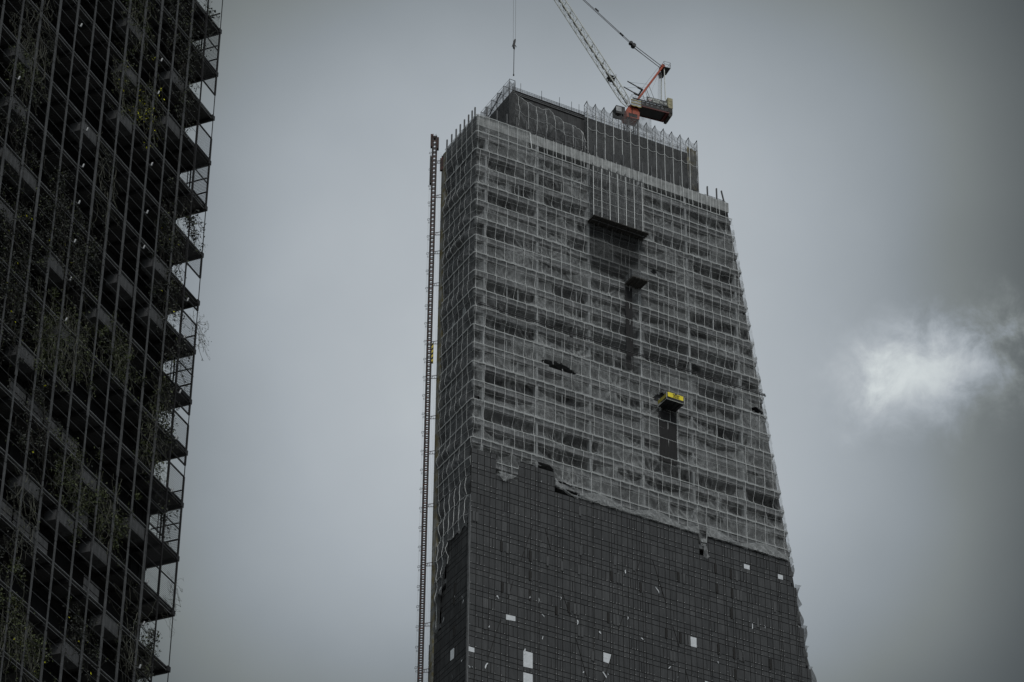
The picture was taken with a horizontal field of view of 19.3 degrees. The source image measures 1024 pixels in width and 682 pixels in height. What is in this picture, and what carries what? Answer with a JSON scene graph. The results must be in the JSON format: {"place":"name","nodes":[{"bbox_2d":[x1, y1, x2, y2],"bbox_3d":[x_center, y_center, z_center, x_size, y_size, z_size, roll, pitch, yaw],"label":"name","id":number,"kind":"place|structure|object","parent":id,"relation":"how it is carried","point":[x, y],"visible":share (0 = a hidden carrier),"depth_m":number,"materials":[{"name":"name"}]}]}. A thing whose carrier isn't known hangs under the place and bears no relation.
{"place":"outdoors","nodes":[
{"label":"outdoors","id":0,"kind":"place"},
{"bbox_2d":[138,0,1023,681],"label":"sky","id":1,"kind":"structure","parent":0,"point":[866,157],"materials":[{"name":"grey"}]},
{"label":"ground","id":2,"kind":"structure","parent":0,"visible":0},
{"bbox_2d":[0,0,222,681],"bbox_3d":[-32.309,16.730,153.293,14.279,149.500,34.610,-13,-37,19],"label":"screened building","id":3,"kind":"structure","parent":2,"relation":"on","point":[76,114],"depth_m":171.06,"materials":[{"name":"metal"}]},
{"bbox_2d":[0,244,37,388],"bbox_3d":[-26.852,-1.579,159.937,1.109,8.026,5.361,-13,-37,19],"label":"climbing vine","id":4,"kind":"object","parent":3,"relation":"attached to","point":[13,307],"visible":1,"depth_m":160.47,"materials":[{"name":"green plant"}]},
{"bbox_2d":[0,65,41,191],"bbox_3d":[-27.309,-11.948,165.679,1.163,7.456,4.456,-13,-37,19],"label":"climbing vine","id":5,"kind":"object","parent":3,"relation":"attached to","point":[19,119],"visible":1,"depth_m":165.93,"materials":[{"name":"green plant"}]},
{"bbox_2d":[0,464,43,590],"bbox_3d":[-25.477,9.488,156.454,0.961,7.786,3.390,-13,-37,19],"label":"climbing vine","id":6,"kind":"object","parent":3,"relation":"attached to","point":[24,506],"visible":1,"depth_m":156.41,"materials":[{"name":"green plant"}]},
{"bbox_2d":[0,557,51,681],"bbox_3d":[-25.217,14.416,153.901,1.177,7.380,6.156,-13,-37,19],"label":"climbing vine","id":7,"kind":"object","parent":3,"relation":"attached to","point":[13,618],"visible":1,"depth_m":153.55,"materials":[{"name":"green plant"}]},
{"bbox_2d":[0,122,53,336],"bbox_3d":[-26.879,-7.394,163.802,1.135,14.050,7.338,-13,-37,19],"label":"climbing vine","id":8,"kind":"object","parent":3,"relation":"attached to","point":[6,237],"visible":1,"depth_m":162.94,"materials":[{"name":"green plant"}]},
{"bbox_2d":[5,25,49,103],"bbox_3d":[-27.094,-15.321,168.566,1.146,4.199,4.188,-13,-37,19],"label":"climbing vine","id":9,"kind":"object","parent":3,"relation":"attached to","point":[20,68],"visible":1,"depth_m":168.45,"materials":[{"name":"green plant"}]},
{"bbox_2d":[2,611,55,681],"bbox_3d":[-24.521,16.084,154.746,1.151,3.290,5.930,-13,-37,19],"label":"climbing vine","id":10,"kind":"object","parent":3,"relation":"attached to","point":[29,644],"visible":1,"depth_m":154.59,"materials":[{"name":"green plant"}]},
{"bbox_2d":[9,0,59,112],"bbox_3d":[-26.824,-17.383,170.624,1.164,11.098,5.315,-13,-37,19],"label":"climbing vine","id":11,"kind":"object","parent":3,"relation":"attached to","point":[41,40],"visible":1,"depth_m":170.27,"materials":[{"name":"green plant"}]},
{"bbox_2d":[3,361,66,495],"bbox_3d":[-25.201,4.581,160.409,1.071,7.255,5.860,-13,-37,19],"label":"climbing vine","id":12,"kind":"object","parent":3,"relation":"attached to","point":[23,442],"visible":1,"depth_m":160.19,"materials":[{"name":"green plant"}]},
{"bbox_2d":[20,254,76,391],"bbox_3d":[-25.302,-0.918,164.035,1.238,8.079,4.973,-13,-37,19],"label":"climbing vine","id":13,"kind":"object","parent":3,"relation":"attached to","point":[47,327],"visible":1,"depth_m":163.70,"materials":[{"name":"green plant"}]},
{"bbox_2d":[24,152,92,297],"bbox_3d":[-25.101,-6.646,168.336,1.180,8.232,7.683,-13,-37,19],"label":"climbing vine","id":14,"kind":"object","parent":3,"relation":"attached to","point":[53,205],"visible":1,"depth_m":168.09,"materials":[{"name":"green plant"}]},
{"bbox_2d":[32,287,104,396],"bbox_3d":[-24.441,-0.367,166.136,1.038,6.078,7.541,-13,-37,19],"label":"climbing vine","id":15,"kind":"object","parent":3,"relation":"attached to","point":[88,356],"visible":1,"depth_m":166.19,"materials":[{"name":"green plant"}]},
{"bbox_2d":[49,428,93,549],"bbox_3d":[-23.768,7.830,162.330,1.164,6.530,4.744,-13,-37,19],"label":"climbing vine","id":16,"kind":"object","parent":3,"relation":"attached to","point":[71,486],"visible":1,"depth_m":162.57,"materials":[{"name":"green plant"}]},
{"bbox_2d":[54,182,104,319],"bbox_3d":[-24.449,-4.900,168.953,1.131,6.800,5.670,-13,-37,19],"label":"climbing vine","id":17,"kind":"object","parent":3,"relation":"attached to","point":[82,252],"visible":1,"depth_m":169.41,"materials":[{"name":"green plant"}]},
{"bbox_2d":[56,596,107,681],"bbox_3d":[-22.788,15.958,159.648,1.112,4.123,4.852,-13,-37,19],"label":"climbing vine","id":18,"kind":"object","parent":3,"relation":"attached to","point":[78,635],"visible":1,"depth_m":159.74,"materials":[{"name":"green plant"}]},
{"bbox_2d":[88,133,120,244],"bbox_3d":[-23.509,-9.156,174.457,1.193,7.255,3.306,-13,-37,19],"label":"climbing vine","id":19,"kind":"object","parent":3,"relation":"attached to","point":[104,183],"visible":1,"depth_m":174.47,"materials":[{"name":"green plant"}]},
{"bbox_2d":[84,447,140,566],"bbox_3d":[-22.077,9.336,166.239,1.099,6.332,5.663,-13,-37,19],"label":"climbing vine","id":20,"kind":"object","parent":3,"relation":"attached to","point":[102,524],"visible":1,"depth_m":165.59,"materials":[{"name":"green plant"}]},
{"bbox_2d":[91,291,146,401],"bbox_3d":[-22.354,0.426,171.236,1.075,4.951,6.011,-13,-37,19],"label":"climbing vine","id":21,"kind":"object","parent":3,"relation":"attached to","point":[119,349],"visible":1,"depth_m":171.07,"materials":[{"name":"green plant"}]},
{"bbox_2d":[108,43,141,123],"bbox_3d":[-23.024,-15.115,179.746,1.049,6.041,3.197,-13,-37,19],"label":"climbing vine","id":22,"kind":"object","parent":3,"relation":"attached to","point":[125,77],"visible":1,"depth_m":179.45,"materials":[{"name":"green plant"}]},
{"bbox_2d":[108,580,155,681],"bbox_3d":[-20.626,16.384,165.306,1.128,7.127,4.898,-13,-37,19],"label":"climbing vine","id":23,"kind":"object","parent":3,"relation":"attached to","point":[143,641],"visible":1,"depth_m":165.17,"materials":[{"name":"green plant"}]},
{"bbox_2d":[120,0,161,63],"bbox_3d":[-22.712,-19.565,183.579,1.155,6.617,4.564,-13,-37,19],"label":"climbing vine","id":24,"kind":"object","parent":3,"relation":"attached to","point":[142,14],"visible":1,"depth_m":183.47,"materials":[{"name":"green plant"}]},
{"bbox_2d":[131,659,154,681],"bbox_3d":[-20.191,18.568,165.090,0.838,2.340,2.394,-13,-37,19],"label":"climbing vine","id":25,"kind":"object","parent":3,"relation":"attached to","point":[148,666],"visible":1,"depth_m":165.37,"materials":[{"name":"green plant"}]},
{"bbox_2d":[125,49,166,150],"bbox_3d":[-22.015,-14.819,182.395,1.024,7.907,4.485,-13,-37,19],"label":"climbing vine","id":26,"kind":"object","parent":3,"relation":"attached to","point":[145,112],"visible":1,"depth_m":181.82,"materials":[{"name":"green plant"}]},
{"bbox_2d":[141,620,161,662],"bbox_3d":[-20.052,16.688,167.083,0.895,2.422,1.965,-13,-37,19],"label":"climbing vine","id":27,"kind":"object","parent":3,"relation":"attached to","point":[149,641],"visible":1,"depth_m":167.13,"materials":[{"name":"green plant"}]},
{"bbox_2d":[132,404,172,498],"bbox_3d":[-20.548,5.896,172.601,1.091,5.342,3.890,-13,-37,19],"label":"climbing vine","id":28,"kind":"object","parent":3,"relation":"attached to","point":[157,454],"visible":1,"depth_m":172.44,"materials":[{"name":"green plant"}]},
{"bbox_2d":[147,360,175,433],"bbox_3d":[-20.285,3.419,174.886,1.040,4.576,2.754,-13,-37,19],"label":"climbing vine","id":29,"kind":"object","parent":3,"relation":"attached to","point":[160,406],"visible":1,"depth_m":174.68,"materials":[{"name":"green plant"}]},
{"bbox_2d":[146,241,186,351],"bbox_3d":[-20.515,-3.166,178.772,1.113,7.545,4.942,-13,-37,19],"label":"climbing vine","id":30,"kind":"object","parent":3,"relation":"attached to","point":[173,310],"visible":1,"depth_m":178.92,"materials":[{"name":"green plant"}]},
{"bbox_2d":[152,370,180,447],"bbox_3d":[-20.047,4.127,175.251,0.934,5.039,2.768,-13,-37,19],"label":"climbing vine","id":31,"kind":"object","parent":3,"relation":"attached to","point":[168,411],"visible":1,"depth_m":175.04,"materials":[{"name":"green plant"}]},
{"bbox_2d":[147,174,188,294],"bbox_3d":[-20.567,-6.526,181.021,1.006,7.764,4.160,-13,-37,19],"label":"climbing vine","id":32,"kind":"object","parent":3,"relation":"attached to","point":[169,238],"visible":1,"depth_m":180.78,"materials":[{"name":"green plant"}]},
{"bbox_2d":[154,488,181,546],"bbox_3d":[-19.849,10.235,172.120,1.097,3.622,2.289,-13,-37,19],"label":"climbing vine","id":33,"kind":"object","parent":3,"relation":"attached to","point":[161,519],"visible":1,"depth_m":171.96,"materials":[{"name":"green plant"}]},
{"bbox_2d":[161,571,183,633],"bbox_3d":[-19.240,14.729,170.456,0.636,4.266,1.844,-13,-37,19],"label":"climbing vine","id":34,"kind":"object","parent":3,"relation":"attached to","point":[173,598],"visible":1,"depth_m":170.78,"materials":[{"name":"green plant"}]},
{"bbox_2d":[154,0,199,76],"bbox_3d":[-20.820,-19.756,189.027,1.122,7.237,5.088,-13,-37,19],"label":"climbing vine","id":35,"kind":"object","parent":3,"relation":"attached to","point":[181,23],"visible":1,"depth_m":189.17,"materials":[{"name":"green plant"}]},
{"bbox_2d":[160,336,193,391],"bbox_3d":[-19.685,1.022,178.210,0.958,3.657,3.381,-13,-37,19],"label":"climbing vine","id":36,"kind":"object","parent":3,"relation":"attached to","point":[174,355],"visible":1,"depth_m":177.90,"materials":[{"name":"green plant"}]},
{"bbox_2d":[172,22,202,138],"bbox_3d":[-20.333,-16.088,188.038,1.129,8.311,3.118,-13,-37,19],"label":"climbing vine","id":37,"kind":"object","parent":3,"relation":"attached to","point":[187,90],"visible":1,"depth_m":187.56,"materials":[{"name":"green plant"}]},
{"bbox_2d":[177,196,206,258],"bbox_3d":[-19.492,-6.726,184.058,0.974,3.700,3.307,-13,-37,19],"label":"climbing vine","id":38,"kind":"object","parent":3,"relation":"attached to","point":[192,235],"visible":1,"depth_m":184.03,"materials":[{"name":"green plant"}]},
{"bbox_2d":[183,312,211,358],"bbox_3d":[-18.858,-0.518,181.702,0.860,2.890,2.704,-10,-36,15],"label":"climbing vine","id":39,"kind":"object","parent":3,"relation":"attached to","point":[199,339],"visible":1,"depth_m":181.82,"materials":[{"name":"green plant"}]},
{"bbox_2d":[194,42,211,76],"bbox_3d":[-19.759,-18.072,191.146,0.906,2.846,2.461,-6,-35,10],"label":"climbing vine","id":40,"kind":"object","parent":3,"relation":"attached to","point":[197,45],"visible":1,"depth_m":190.92,"materials":[{"name":"green plant"}]},
{"bbox_2d":[196,0,219,44],"bbox_3d":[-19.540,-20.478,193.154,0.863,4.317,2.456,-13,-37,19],"label":"climbing vine","id":41,"kind":"object","parent":3,"relation":"attached to","point":[209,12],"visible":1,"depth_m":193.35,"materials":[{"name":"green plant"}]},
{"bbox_2d":[414,134,441,681],"bbox_3d":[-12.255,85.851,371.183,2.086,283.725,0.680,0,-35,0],"label":"hoist mast","id":42,"kind":"object","parent":2,"relation":"on","point":[429,271],"visible":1,"depth_m":423.96,"materials":[{"name":"metal"}]},
{"bbox_2d":[428,86,811,681],"bbox_3d":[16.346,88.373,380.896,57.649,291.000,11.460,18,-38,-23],"label":"unfinished tower","id":43,"kind":"structure","parent":2,"relation":"on","point":[547,579],"depth_m":423.57,"materials":[{"name":"concrete"}]},
{"bbox_2d":[440,156,442,170],"bbox_3d":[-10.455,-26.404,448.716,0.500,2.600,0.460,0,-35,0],"label":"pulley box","id":44,"kind":"object","parent":43,"relation":"attached to","point":[441,164],"visible":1,"depth_m":448.40,"materials":[{"name":"metal"}]},
{"bbox_2d":[433,474,470,633],"bbox_3d":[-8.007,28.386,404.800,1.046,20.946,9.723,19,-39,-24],"label":"safety net","id":45,"kind":"object","parent":43,"relation":"attached to","point":[448,514],"visible":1,"depth_m":407.25,"materials":[{"name":"grey fabric"}]},
{"bbox_2d":[480,79,515,127],"bbox_3d":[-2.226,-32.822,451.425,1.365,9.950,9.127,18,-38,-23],"label":"stair scaffold","id":46,"kind":"object","parent":43,"relation":"on","point":[491,108],"visible":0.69,"depth_m":450.17,"materials":[{"name":"metal"}]},
{"bbox_2d":[445,114,734,238],"bbox_3d":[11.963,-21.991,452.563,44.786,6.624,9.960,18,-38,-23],"label":"safety net","id":47,"kind":"object","parent":43,"relation":"attached to","point":[458,148],"visible":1,"depth_m":445.19,"materials":[{"name":"grey fabric"}]},
{"bbox_2d":[441,148,741,273],"bbox_3d":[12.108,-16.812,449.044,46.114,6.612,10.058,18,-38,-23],"label":"safety net","id":48,"kind":"object","parent":43,"relation":"attached to","point":[467,178],"visible":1,"depth_m":441.78,"materials":[{"name":"grey fabric"}]},
{"bbox_2d":[513,0,672,134],"bbox_3d":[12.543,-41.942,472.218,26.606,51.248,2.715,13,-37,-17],"label":"tower crane","id":49,"kind":"object","parent":43,"relation":"on","point":[636,109],"visible":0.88,"depth_m":472.87,"materials":[{"name":"red metal"}]},
{"bbox_2d":[512,39,515,75],"bbox_3d":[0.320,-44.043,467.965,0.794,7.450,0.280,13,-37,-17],"label":"crane hook block","id":50,"kind":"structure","parent":49,"relation":"hanging from","point":[514,45],"depth_m":468.99,"materials":[{"name":"metal"}]},
{"bbox_2d":[442,182,747,310],"bbox_3d":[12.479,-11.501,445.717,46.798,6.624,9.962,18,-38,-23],"label":"safety net","id":51,"kind":"object","parent":43,"relation":"attached to","point":[464,207],"visible":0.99,"depth_m":438.02,"materials":[{"name":"grey fabric"}]},
{"bbox_2d":[442,216,753,344],"bbox_3d":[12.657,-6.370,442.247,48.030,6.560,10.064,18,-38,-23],"label":"safety net","id":52,"kind":"object","parent":43,"relation":"attached to","point":[459,251],"visible":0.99,"depth_m":434.33,"materials":[{"name":"grey fabric"}]},
{"bbox_2d":[439,251,760,382],"bbox_3d":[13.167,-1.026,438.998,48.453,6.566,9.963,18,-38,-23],"label":"safety net","id":53,"kind":"object","parent":43,"relation":"attached to","point":[458,285],"visible":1,"depth_m":430.90,"materials":[{"name":"grey fabric"}]},
{"bbox_2d":[440,287,766,418],"bbox_3d":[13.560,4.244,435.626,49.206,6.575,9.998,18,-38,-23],"label":"safety net","id":54,"kind":"object","parent":43,"relation":"attached to","point":[451,333],"visible":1,"depth_m":427.94,"materials":[{"name":"grey fabric"}]},
{"bbox_2d":[437,323,773,456],"bbox_3d":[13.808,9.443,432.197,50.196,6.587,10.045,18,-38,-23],"label":"safety net","id":55,"kind":"object","parent":43,"relation":"attached to","point":[452,366],"visible":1,"depth_m":424.56,"materials":[{"name":"grey fabric"}]},
{"bbox_2d":[437,360,780,494],"bbox_3d":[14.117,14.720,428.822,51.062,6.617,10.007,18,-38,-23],"label":"safety net","id":56,"kind":"object","parent":43,"relation":"attached to","point":[462,394],"visible":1,"depth_m":420.83,"materials":[{"name":"grey fabric"}]},
{"bbox_2d":[435,398,788,559],"bbox_3d":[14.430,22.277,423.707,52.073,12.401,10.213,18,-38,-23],"label":"safety net","id":57,"kind":"object","parent":43,"relation":"attached to","point":[455,425],"visible":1,"depth_m":417.48,"materials":[{"name":"grey fabric"}]},
{"bbox_2d":[437,436,793,563],"bbox_3d":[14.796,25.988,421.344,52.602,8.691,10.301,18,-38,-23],"label":"safety net","id":58,"kind":"object","parent":43,"relation":"attached to","point":[458,460],"visible":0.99,"depth_m":415.57,"materials":[{"name":"grey fabric"}]},
{"bbox_2d":[584,163,648,273],"bbox_3d":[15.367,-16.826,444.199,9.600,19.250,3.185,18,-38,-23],"label":"scaffold cage","id":59,"kind":"object","parent":43,"relation":"attached to","point":[614,226],"visible":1,"depth_m":444.50,"materials":[{"name":"grey metal"}]},
{"bbox_2d":[478,301,765,396],"bbox_3d":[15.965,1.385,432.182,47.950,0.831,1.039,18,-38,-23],"label":"suspended track","id":60,"kind":"structure","parent":43,"relation":"attached to","point":[643,356],"depth_m":431.62,"materials":[{"name":"metal"}]},
{"bbox_2d":[570,333,572,390],"bbox_3d":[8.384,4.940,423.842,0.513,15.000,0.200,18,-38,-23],"label":"cradle rope","id":61,"kind":"object","parent":60,"relation":"hanging from","point":[571,335],"visible":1,"depth_m":424.59,"materials":[{"name":"metal"}]},
{"bbox_2d":[625,286,633,369],"bbox_3d":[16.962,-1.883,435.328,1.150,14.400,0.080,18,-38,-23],"label":"hoarding strip","id":62,"kind":"object","parent":43,"relation":"hanging from","point":[629,330],"visible":1,"depth_m":435.31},
{"bbox_2d":[623,270,648,289],"bbox_3d":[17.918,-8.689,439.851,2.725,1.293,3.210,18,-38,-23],"label":"loading platform","id":63,"kind":"structure","parent":43,"relation":"attached to","point":[635,282],"depth_m":439.05,"materials":[{"name":"metal"}]},
{"bbox_2d":[584,101,698,190],"bbox_3d":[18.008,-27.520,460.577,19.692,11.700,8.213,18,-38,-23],"label":"roof scaffold","id":64,"kind":"object","parent":43,"relation":"on","point":[692,162],"visible":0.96,"depth_m":458.62,"materials":[{"name":"metal"}]},
{"bbox_2d":[514,93,586,149],"bbox_3d":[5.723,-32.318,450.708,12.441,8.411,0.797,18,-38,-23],"label":"draped net","id":65,"kind":"object","parent":64,"relation":"hanging from","point":[537,122],"visible":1,"depth_m":450.23,"materials":[{"name":"black fabric"}]},
{"bbox_2d":[659,410,676,464],"bbox_3d":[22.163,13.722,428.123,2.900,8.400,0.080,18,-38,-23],"label":"hoarding strip","id":66,"kind":"object","parent":43,"relation":"hanging from","point":[668,448],"visible":1,"depth_m":428.10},
{"bbox_2d":[656,392,684,413],"bbox_3d":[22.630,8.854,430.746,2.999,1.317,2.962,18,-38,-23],"label":"loading platform","id":67,"kind":"structure","parent":43,"relation":"attached to","point":[668,404],"depth_m":430.10,"materials":[{"name":"metal"}]},
{"bbox_2d":[789,564,816,681],"bbox_3d":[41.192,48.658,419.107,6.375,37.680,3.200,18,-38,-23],"label":"safety net","id":68,"kind":"object","parent":43,"relation":"attached to","point":[801,619],"visible":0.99,"depth_m":422.79,"materials":[{"name":"grey fabric"}]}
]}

